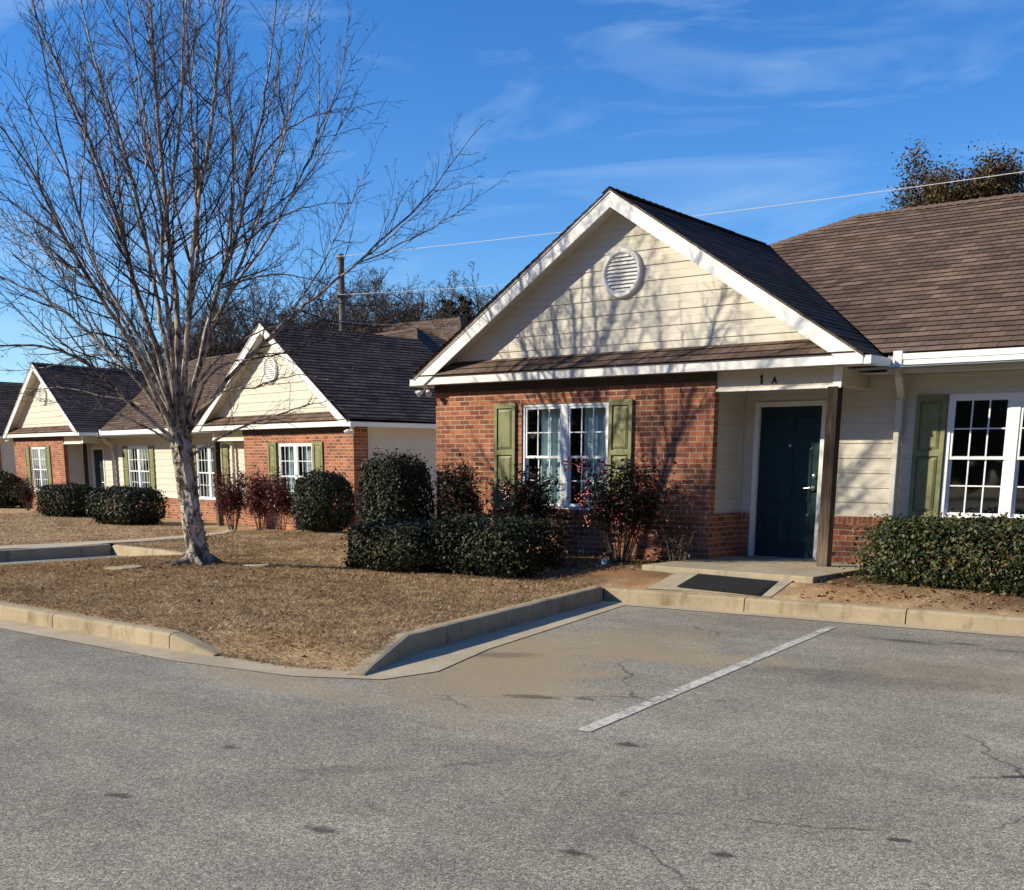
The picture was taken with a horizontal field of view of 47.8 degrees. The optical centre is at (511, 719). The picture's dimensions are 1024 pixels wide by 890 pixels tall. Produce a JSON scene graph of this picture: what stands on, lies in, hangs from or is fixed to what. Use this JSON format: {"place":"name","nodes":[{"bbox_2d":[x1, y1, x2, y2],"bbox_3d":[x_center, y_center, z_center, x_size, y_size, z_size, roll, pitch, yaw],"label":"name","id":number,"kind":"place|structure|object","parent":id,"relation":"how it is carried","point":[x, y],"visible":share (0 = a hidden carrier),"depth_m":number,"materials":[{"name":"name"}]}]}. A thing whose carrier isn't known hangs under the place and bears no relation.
{"place":"outdoors","nodes":[
{"label":"outdoors","id":0,"kind":"place"},
{"bbox_2d":[0,528,232,548],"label":"path","id":1,"kind":"structure","parent":0,"point":[79,543],"depth_m":21.65,"materials":[{"name":"concrete"}]},
{"bbox_2d":[0,506,367,551],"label":"lawn","id":2,"kind":"structure","parent":0,"point":[166,521],"depth_m":28.31,"materials":[{"name":"brown plant"}]},
{"bbox_2d":[0,382,22,499],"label":"brick duplex","id":3,"kind":"structure","parent":2,"relation":"on","point":[7,453],"depth_m":46.87,"materials":[{"name":"red brick"}]},
{"bbox_2d":[0,468,22,507],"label":"rounded shrub","id":4,"kind":"object","parent":2,"relation":"on","point":[10,499],"visible":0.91,"depth_m":41.92,"materials":[{"name":"green plant"}]},
{"bbox_2d":[11,475,37,510],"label":"nandina shrub","id":5,"kind":"object","parent":2,"relation":"on","point":[26,491],"visible":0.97,"depth_m":40.01,"materials":[{"name":"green plant"}]},
{"bbox_2d":[32,482,99,516],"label":"hedge bush","id":6,"kind":"object","parent":2,"relation":"on","point":[52,501],"visible":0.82,"depth_m":35.44,"materials":[{"name":"green plant"}]},
{"bbox_2d":[54,316,150,369],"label":"bare tree","id":7,"kind":"object","parent":2,"relation":"on","point":[98,349],"visible":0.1,"depth_m":57.22,"materials":[{"name":"brown plant"}]},
{"bbox_2d":[83,484,169,525],"bbox_3d":[-10.447,-5.824,31.438,2.657,1.167,1.692,11,16,38],"label":"hedge bush","id":8,"kind":"object","parent":2,"relation":"on","point":[125,503],"visible":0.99,"depth_m":30.92,"materials":[{"name":"green plant"}]},
{"bbox_2d":[88,328,199,370],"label":"bare tree","id":9,"kind":"object","parent":2,"relation":"on","point":[125,362],"visible":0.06,"depth_m":57.30,"materials":[{"name":"brown plant"}]},
{"bbox_2d":[104,292,243,371],"bbox_3d":[-15.799,-15.335,55.329,7.922,9.490,10.646,-9,16,-36],"label":"bare tree","id":10,"kind":"object","parent":2,"relation":"on","point":[150,349],"visible":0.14,"depth_m":53.84,"materials":[{"name":"brown plant"}]},
{"bbox_2d":[118,304,235,371],"bbox_3d":[-16.717,-16.857,60.872,6.220,10.056,12.268,2,13,6],"label":"bare tree","id":11,"kind":"object","parent":2,"relation":"on","point":[159,334],"visible":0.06,"depth_m":57.31,"materials":[{"name":"brown plant"}]},
{"bbox_2d":[112,277,267,370],"bbox_3d":[-13.841,-16.462,57.481,11.654,10.844,5.909,-5,14,-23],"label":"bare tree","id":12,"kind":"object","parent":2,"relation":"on","point":[200,337],"visible":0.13,"depth_m":56.02,"materials":[{"name":"brown plant"}]},
{"bbox_2d":[153,267,252,362],"bbox_3d":[-14.674,-17.089,58.840,9.783,11.288,4.960,11,16,38],"label":"bare tree","id":13,"kind":"object","parent":2,"relation":"on","point":[198,314],"visible":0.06,"depth_m":57.99,"materials":[{"name":"brown plant"}]},
{"bbox_2d":[207,467,251,529],"bbox_3d":[-6.891,-5.368,28.271,1.273,1.609,0.887,0,13,-4],"label":"nandina shrub","id":14,"kind":"object","parent":2,"relation":"on","point":[229,499],"visible":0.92,"depth_m":28.19,"materials":[{"name":"red plant"}]},
{"bbox_2d":[181,306,284,364],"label":"bare tree","id":15,"kind":"object","parent":2,"relation":"on","point":[232,348],"visible":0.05,"depth_m":52.77,"materials":[{"name":"brown plant"}]},
{"bbox_2d":[116,529,353,552],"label":"dry grass","id":16,"kind":"structure","parent":2,"relation":"on","point":[290,535],"depth_m":21.94,"materials":[{"name":"brown plant"}]},
{"bbox_2d":[3,321,479,530],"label":"brick duplex","id":17,"kind":"structure","parent":2,"relation":"on","point":[392,412],"depth_m":28.84,"materials":[{"name":"brown brick"}]},
{"bbox_2d":[31,447,47,490],"bbox_3d":[-16.468,-8.789,40.598,0.252,1.550,1.590,-10,16,-39],"label":"window","id":18,"kind":"structure","parent":17,"relation":"in","point":[41,452],"depth_m":40.67,"materials":[{"name":"white plastic"}]},
{"bbox_2d":[94,450,104,487],"bbox_3d":[-13.826,-8.031,38.800,0.127,2.025,0.914,-10,16,-39],"label":"door","id":19,"kind":"structure","parent":17,"relation":"in","point":[98,455],"depth_m":38.77,"materials":[{"name":"teal paint"}]},
{"bbox_2d":[127,446,149,487],"bbox_3d":[-11.602,-7.798,36.259,0.251,1.530,1.590,-10,16,-39],"label":"window","id":20,"kind":"structure","parent":17,"relation":"in","point":[140,458],"depth_m":36.25,"materials":[{"name":"white plastic"}]},
{"bbox_2d":[196,445,221,499],"bbox_3d":[-8.432,-6.958,32.591,0.251,1.530,1.590,-10,16,-39],"label":"window","id":21,"kind":"structure","parent":17,"relation":"in","point":[209,451],"depth_m":32.68,"materials":[{"name":"white plastic"}]},
{"bbox_2d":[278,443,311,506],"bbox_3d":[-5.021,-5.756,27.351,0.252,1.554,1.590,-10,16,-39],"label":"window","id":22,"kind":"structure","parent":17,"relation":"in","point":[292,448],"depth_m":27.30,"materials":[{"name":"white plastic"}]},
{"bbox_2d":[208,267,294,354],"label":"bare tree","id":23,"kind":"object","parent":2,"relation":"on","point":[244,310],"visible":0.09,"depth_m":57.65,"materials":[{"name":"brown plant"}]},
{"bbox_2d":[238,465,272,529],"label":"nandina shrub","id":24,"kind":"object","parent":2,"relation":"on","point":[255,497],"visible":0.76,"depth_m":27.03,"materials":[{"name":"red plant"}]},
{"bbox_2d":[196,301,325,343],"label":"bare tree","id":25,"kind":"object","parent":2,"relation":"on","point":[277,322],"depth_m":60.45,"materials":[{"name":"brown plant"}]},
{"bbox_2d":[189,257,334,358],"bbox_3d":[-12.406,-16.495,56.428,9.228,11.209,6.866,11,16,38],"label":"bare tree","id":26,"kind":"object","parent":2,"relation":"on","point":[238,337],"visible":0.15,"depth_m":54.92,"materials":[{"name":"brown plant"}]},
{"bbox_2d":[221,284,312,353],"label":"bare tree","id":27,"kind":"object","parent":2,"relation":"on","point":[257,313],"visible":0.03,"depth_m":57.47,"materials":[{"name":"brown plant"}]},
{"bbox_2d":[213,283,328,353],"bbox_3d":[-10.359,-15.952,56.720,10.994,10.194,8.180,-3,13,-14],"label":"bare tree","id":28,"kind":"object","parent":2,"relation":"on","point":[250,293],"visible":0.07,"depth_m":55.16,"materials":[{"name":"brown plant"}]},
{"bbox_2d":[259,464,299,530],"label":"nandina shrub","id":29,"kind":"object","parent":2,"relation":"on","point":[279,501],"visible":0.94,"depth_m":26.33,"materials":[{"name":"red plant"}]},
{"bbox_2d":[242,290,317,340],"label":"bare tree","id":30,"kind":"object","parent":2,"relation":"on","point":[247,318],"visible":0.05,"depth_m":53.15,"materials":[{"name":"brown plant"}]},
{"bbox_2d":[211,277,370,356],"bbox_3d":[-10.833,-17.071,59.275,8.611,11.318,11.572,7,14,26],"label":"bare tree","id":31,"kind":"object","parent":2,"relation":"on","point":[304,309],"visible":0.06,"depth_m":58.53,"materials":[{"name":"brown plant"}]},
{"bbox_2d":[266,280,353,325],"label":"bare tree","id":32,"kind":"object","parent":2,"relation":"on","point":[315,300],"visible":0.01,"depth_m":68.06,"materials":[{"name":"brown plant"}]},
{"bbox_2d":[265,281,366,330],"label":"bare tree","id":33,"kind":"object","parent":2,"relation":"on","point":[322,312],"visible":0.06,"depth_m":55.13,"materials":[{"name":"brown plant"}]},
{"bbox_2d":[238,266,399,352],"bbox_3d":[-8.839,-17.656,60.560,12.035,11.959,8.955,-9,15,-35],"label":"bare tree","id":34,"kind":"object","parent":2,"relation":"on","point":[359,298],"visible":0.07,"depth_m":59.46,"materials":[{"name":"brown plant"}]},
{"bbox_2d":[288,466,356,532],"bbox_3d":[-4.076,-4.722,24.977,1.520,1.495,1.466,11,16,38],"label":"rounded shrub","id":35,"kind":"object","parent":2,"relation":"on","point":[322,514],"visible":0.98,"depth_m":24.61,"materials":[{"name":"green plant"}]},
{"bbox_2d":[335,254,347,330],"bbox_3d":[-6.695,-13.181,46.078,0.309,10.120,0.600,11,16,38],"label":"utility pole","id":36,"kind":"object","parent":2,"relation":"on","point":[341,291],"visible":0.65,"depth_m":45.20,"materials":[{"name":"brown wood"}]},
{"bbox_2d":[338,321,459,328],"bbox_3d":[2.176,-16.256,47.937,18.805,0.393,0.015,-3,13,-16],"label":"overhead cable","id":37,"kind":"object","parent":36,"relation":"attached to","point":[402,325],"visible":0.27,"depth_m":46.15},
{"bbox_2d":[337,285,502,294],"bbox_3d":[6.329,-15.025,38.065,30.027,0.439,0.017,7,14,28],"label":"overhead cable","id":38,"kind":"object","parent":36,"relation":"attached to","point":[421,290],"visible":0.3,"depth_m":43.32,"materials":[{"name":"grey metal"}]},
{"bbox_2d":[337,171,1023,256],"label":"overhead cable","id":39,"kind":"object","parent":36,"relation":"attached to","point":[731,211],"visible":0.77,"depth_m":35.32,"materials":[{"name":"grey metal"}]},
{"bbox_2d":[239,317,466,348],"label":"hip roof house","id":40,"kind":"structure","parent":2,"relation":"on","point":[450,326],"depth_m":52.66,"materials":[{"name":"beige"}]},
{"bbox_2d":[311,270,400,332],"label":"bare tree","id":41,"kind":"object","parent":2,"relation":"on","point":[370,310],"visible":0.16,"depth_m":55.18,"materials":[{"name":"brown plant"}]},
{"bbox_2d":[318,305,396,332],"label":"bare tree","id":42,"kind":"object","parent":2,"relation":"on","point":[353,320],"visible":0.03,"depth_m":54.77,"materials":[{"name":"brown plant"}]},
{"bbox_2d":[315,281,401,332],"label":"bare tree","id":43,"kind":"object","parent":2,"relation":"on","point":[369,309],"visible":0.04,"depth_m":56.08,"materials":[{"name":"brown plant"}]},
{"bbox_2d":[327,290,401,333],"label":"bare tree","id":44,"kind":"object","parent":2,"relation":"on","point":[369,325],"visible":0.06,"depth_m":55.11,"materials":[{"name":"brown plant"}]},
{"bbox_2d":[311,282,424,327],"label":"bare tree","id":45,"kind":"object","parent":2,"relation":"on","point":[352,307],"depth_m":62.59,"materials":[{"name":"brown plant"}]},
{"bbox_2d":[300,278,439,332],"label":"bare tree","id":46,"kind":"object","parent":2,"relation":"on","point":[373,316],"visible":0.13,"depth_m":55.32,"materials":[{"name":"brown plant"}]},
{"bbox_2d":[330,270,443,332],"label":"bare tree","id":47,"kind":"object","parent":2,"relation":"on","point":[404,303],"visible":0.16,"depth_m":55.86,"materials":[{"name":"brown plant"}]},
{"bbox_2d":[366,306,416,327],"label":"bare tree","id":48,"kind":"object","parent":2,"relation":"on","point":[389,316],"visible":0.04,"depth_m":55.51,"materials":[{"name":"brown plant"}]},
{"bbox_2d":[369,314,444,334],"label":"bare tree","id":49,"kind":"object","parent":2,"relation":"on","point":[429,328],"visible":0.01,"depth_m":52.14,"materials":[{"name":"brown plant"}]},
{"bbox_2d":[377,280,459,321],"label":"bare tree","id":50,"kind":"object","parent":2,"relation":"on","point":[439,285],"visible":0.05,"depth_m":58.96,"materials":[{"name":"brown plant"}]},
{"bbox_2d":[353,268,491,322],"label":"bare tree","id":51,"kind":"object","parent":2,"relation":"on","point":[398,298],"visible":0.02,"depth_m":58.18,"materials":[{"name":"brown plant"}]},
{"bbox_2d":[421,299,440,318],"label":"bare tree","id":52,"kind":"object","parent":2,"relation":"on","point":[433,310],"depth_m":56.97,"materials":[{"name":"brown plant"}]},
{"bbox_2d":[397,300,467,322],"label":"bare tree","id":53,"kind":"object","parent":2,"relation":"on","point":[442,316],"visible":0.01,"depth_m":54.56,"materials":[{"name":"brown plant"}]},
{"bbox_2d":[409,293,473,320],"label":"bare tree","id":54,"kind":"object","parent":2,"relation":"on","point":[443,309],"visible":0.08,"depth_m":54.56,"materials":[{"name":"brown plant"}]},
{"bbox_2d":[390,269,496,317],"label":"bare tree","id":55,"kind":"object","parent":2,"relation":"on","point":[450,275],"visible":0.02,"depth_m":58.86,"materials":[{"name":"brown plant"}]},
{"bbox_2d":[429,298,459,319],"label":"pine tree","id":56,"kind":"object","parent":2,"relation":"on","point":[444,305],"visible":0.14,"depth_m":56.52,"materials":[{"name":"green plant"}]},
{"bbox_2d":[398,285,497,322],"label":"bare tree","id":57,"kind":"object","parent":2,"relation":"on","point":[478,296],"visible":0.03,"depth_m":55.49,"materials":[{"name":"brown plant"}]},
{"bbox_2d":[419,290,480,319],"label":"bare tree","id":58,"kind":"object","parent":2,"relation":"on","point":[469,295],"depth_m":57.11,"materials":[{"name":"brown plant"}]},
{"bbox_2d":[431,261,498,317],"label":"bare tree","id":59,"kind":"object","parent":2,"relation":"on","point":[470,291],"visible":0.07,"depth_m":58.10,"materials":[{"name":"brown plant"}]},
{"bbox_2d":[447,281,482,318],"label":"bare tree","id":60,"kind":"object","parent":2,"relation":"on","point":[469,309],"visible":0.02,"depth_m":57.77,"materials":[{"name":"brown plant"}]},
{"bbox_2d":[456,295,475,320],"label":"pine tree","id":61,"kind":"object","parent":2,"relation":"on","point":[469,302],"visible":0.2,"depth_m":58.10,"materials":[{"name":"green plant"}]},
{"bbox_2d":[462,292,492,318],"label":"bare tree","id":62,"kind":"object","parent":2,"relation":"on","point":[478,305],"visible":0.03,"depth_m":55.41,"materials":[{"name":"brown plant"}]},
{"bbox_2d":[410,186,1023,580],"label":"brick duplex","id":63,"kind":"structure","parent":2,"relation":"on","point":[810,395],"depth_m":15.88,"materials":[{"name":"beige"}]},
{"bbox_2d":[522,401,608,509],"bbox_3d":[0.837,-3.900,17.167,1.590,1.550,0.252,11,16,38],"label":"window","id":64,"kind":"structure","parent":63,"relation":"in","point":[555,432],"depth_m":17.11,"materials":[{"name":"white plastic"}]},
{"bbox_2d":[754,406,821,558],"bbox_3d":[3.782,-3.251,15.865,0.914,2.025,0.127,11,16,38],"label":"door","id":65,"kind":"structure","parent":63,"relation":"in","point":[789,436],"depth_m":15.87,"materials":[{"name":"teal paint"}]},
{"bbox_2d":[939,392,1023,517],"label":"window","id":66,"kind":"structure","parent":63,"relation":"in","point":[1011,457],"depth_m":14.06,"materials":[{"name":"white plastic"}]},
{"bbox_2d":[881,133,1023,210],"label":"oak tree","id":67,"kind":"object","parent":2,"relation":"on","point":[978,188],"visible":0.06,"depth_m":46.21,"materials":[{"name":"green plant"}]},
{"bbox_2d":[0,544,1023,889],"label":"parking lot","id":68,"kind":"structure","parent":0,"point":[850,756],"depth_m":6.48,"materials":[{"name":"grey asphalt"}]},
{"bbox_2d":[0,544,111,561],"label":"kerb","id":69,"kind":"structure","parent":68,"relation":"on","point":[52,552],"depth_m":20.31,"materials":[{"name":"concrete"}]},
{"bbox_2d":[0,602,225,655],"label":"kerb","id":70,"kind":"structure","parent":68,"relation":"on","point":[146,634],"depth_m":11.00,"materials":[{"name":"concrete"}]},
{"bbox_2d":[112,545,185,556],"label":"kerb","id":71,"kind":"structure","parent":68,"relation":"on","point":[124,550],"depth_m":20.18,"materials":[{"name":"concrete"}]},
{"bbox_2d":[346,586,602,675],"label":"kerb","id":72,"kind":"structure","parent":68,"relation":"on","point":[402,645],"depth_m":11.15,"materials":[{"name":"concrete"}]},
{"bbox_2d":[0,600,1023,678],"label":"gutter pan","id":73,"kind":"object","parent":68,"relation":"on","point":[436,659],"visible":0.82,"depth_m":10.68,"materials":[{"name":"concrete"}]},
{"bbox_2d":[576,626,835,731],"bbox_3d":[1.890,-0.448,9.686,0.105,0.001,5.670,8,15,30],"label":"parking line","id":74,"kind":"object","parent":68,"relation":"on","point":[641,706],"visible":1,"depth_m":8.83,"materials":[{"name":"paint"}]},
{"bbox_2d":[604,587,1023,633],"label":"kerb","id":75,"kind":"structure","parent":68,"relation":"on","point":[957,619],"depth_m":12.73,"materials":[{"name":"concrete"}]},
{"bbox_2d":[0,544,1023,670],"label":"lawn","id":76,"kind":"structure","parent":0,"point":[638,578],"depth_m":12.66,"materials":[{"name":"brown plant"}]},
{"bbox_2d":[105,565,143,569],"bbox_3d":[-5.287,-2.048,15.737,0.518,0.074,0.304,0,16,11],"label":"flat stone","id":77,"kind":"object","parent":76,"relation":"on","point":[126,567],"visible":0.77,"depth_m":15.68,"materials":[{"name":"beige stone"}]},
{"bbox_2d":[41,558,393,589],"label":"leaf litter","id":78,"kind":"object","parent":76,"relation":"on","point":[208,574],"visible":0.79,"depth_m":15.33,"materials":[{"name":"brown plant"}]},
{"bbox_2d":[243,564,269,567],"bbox_3d":[-3.571,-2.132,16.132,0.452,0.078,0.152,2,16,22],"label":"flat stone","id":79,"kind":"object","parent":76,"relation":"on","point":[260,565],"visible":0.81,"depth_m":16.05,"materials":[{"name":"beige stone"}]},
{"bbox_2d":[0,0,513,565],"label":"birch tree","id":80,"kind":"object","parent":76,"relation":"on","point":[178,420],"visible":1,"depth_m":15.18,"materials":[{"name":"grey plant"}]},
{"bbox_2d":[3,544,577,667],"bbox_3d":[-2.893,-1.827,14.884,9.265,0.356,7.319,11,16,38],"label":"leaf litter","id":81,"kind":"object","parent":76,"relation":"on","point":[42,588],"visible":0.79,"depth_m":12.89,"materials":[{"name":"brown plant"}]},
{"bbox_2d":[365,484,419,519],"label":"rounded shrub","id":82,"kind":"object","parent":76,"relation":"on","point":[386,500],"visible":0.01,"depth_m":19.93,"materials":[{"name":"green plant"}]},
{"bbox_2d":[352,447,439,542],"bbox_3d":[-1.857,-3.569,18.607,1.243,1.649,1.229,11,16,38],"label":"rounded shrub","id":83,"kind":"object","parent":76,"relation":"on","point":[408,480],"visible":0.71,"depth_m":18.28,"materials":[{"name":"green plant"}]},
{"bbox_2d":[337,517,474,573],"bbox_3d":[-1.511,-2.497,16.498,1.938,0.811,1.591,11,16,38],"label":"hedge bush","id":84,"kind":"object","parent":76,"relation":"on","point":[402,532],"visible":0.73,"depth_m":16.01,"materials":[{"name":"green plant"}]},
{"bbox_2d":[428,453,485,544],"bbox_3d":[-0.863,-3.318,17.808,0.965,1.562,0.821,3,13,13],"label":"nandina shrub","id":85,"kind":"object","parent":76,"relation":"on","point":[458,500],"visible":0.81,"depth_m":17.72,"materials":[{"name":"green plant"}]},
{"bbox_2d":[417,510,572,578],"bbox_3d":[-0.219,-2.389,15.767,2.131,0.900,1.568,11,16,38],"label":"hedge bush","id":86,"kind":"object","parent":76,"relation":"on","point":[487,526],"visible":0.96,"depth_m":15.36,"materials":[{"name":"green plant"}]},
{"bbox_2d":[329,544,669,571],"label":"leaf litter","id":87,"kind":"object","parent":76,"relation":"on","point":[633,565],"visible":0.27,"depth_m":15.81,"materials":[{"name":"brown plant"}]},
{"bbox_2d":[494,457,566,553],"bbox_3d":[0.177,-3.078,16.866,1.239,1.482,1.072,11,16,38],"label":"nandina shrub","id":88,"kind":"object","parent":76,"relation":"on","point":[527,501],"visible":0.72,"depth_m":16.71,"materials":[{"name":"green plant"}]},
{"bbox_2d":[601,558,606,563],"bbox_3d":[1.238,-2.081,15.532,0.084,0.182,0.084,11,16,38],"label":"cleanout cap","id":89,"kind":"object","parent":76,"relation":"on","point":[603,560],"visible":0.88,"depth_m":15.49,"materials":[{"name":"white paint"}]},
{"bbox_2d":[563,443,676,562],"bbox_3d":[1.395,-2.897,15.705,1.607,1.662,1.438,5,13,19],"label":"nandina shrub","id":90,"kind":"object","parent":76,"relation":"on","point":[622,512],"visible":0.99,"depth_m":15.61,"materials":[{"name":"green plant"}]},
{"bbox_2d":[650,513,705,561],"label":"nandina shrub","id":91,"kind":"object","parent":76,"relation":"on","point":[686,550],"visible":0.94,"depth_m":15.42,"materials":[{"name":"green plant"}]},
{"bbox_2d":[642,556,878,582],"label":"porch slab","id":92,"kind":"structure","parent":76,"relation":"on","point":[802,571],"depth_m":14.58,"materials":[{"name":"concrete"}]},
{"bbox_2d":[800,573,1023,611],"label":"leaf litter","id":93,"kind":"object","parent":76,"relation":"on","point":[904,585],"visible":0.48,"depth_m":12.80,"materials":[{"name":"brown plant"}]},
{"bbox_2d":[837,511,1023,598],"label":"hedge bush","id":94,"kind":"object","parent":76,"relation":"on","point":[931,532],"visible":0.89,"depth_m":12.81,"materials":[{"name":"green plant"}]},
{"bbox_2d":[854,582,1023,611],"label":"dry grass","id":95,"kind":"structure","parent":76,"relation":"on","point":[937,598],"depth_m":12.57,"materials":[{"name":"brown plant"}]},
{"bbox_2d":[0,0,1023,382],"label":"sky","id":96,"kind":"structure","parent":0,"point":[689,107],"materials":[{"name":"blue"}]},
{"bbox_2d":[646,572,792,596],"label":"path","id":97,"kind":"structure","parent":0,"point":[673,581],"depth_m":13.87,"materials":[{"name":"concrete"}]},
{"bbox_2d":[677,573,778,594],"bbox_3d":[2.564,-1.618,13.756,1.080,0.015,0.520,12,30,37],"label":"door mat","id":98,"kind":"object","parent":97,"relation":"on","point":[730,584],"depth_m":13.72,"materials":[{"name":"black rubber"}]}
]}

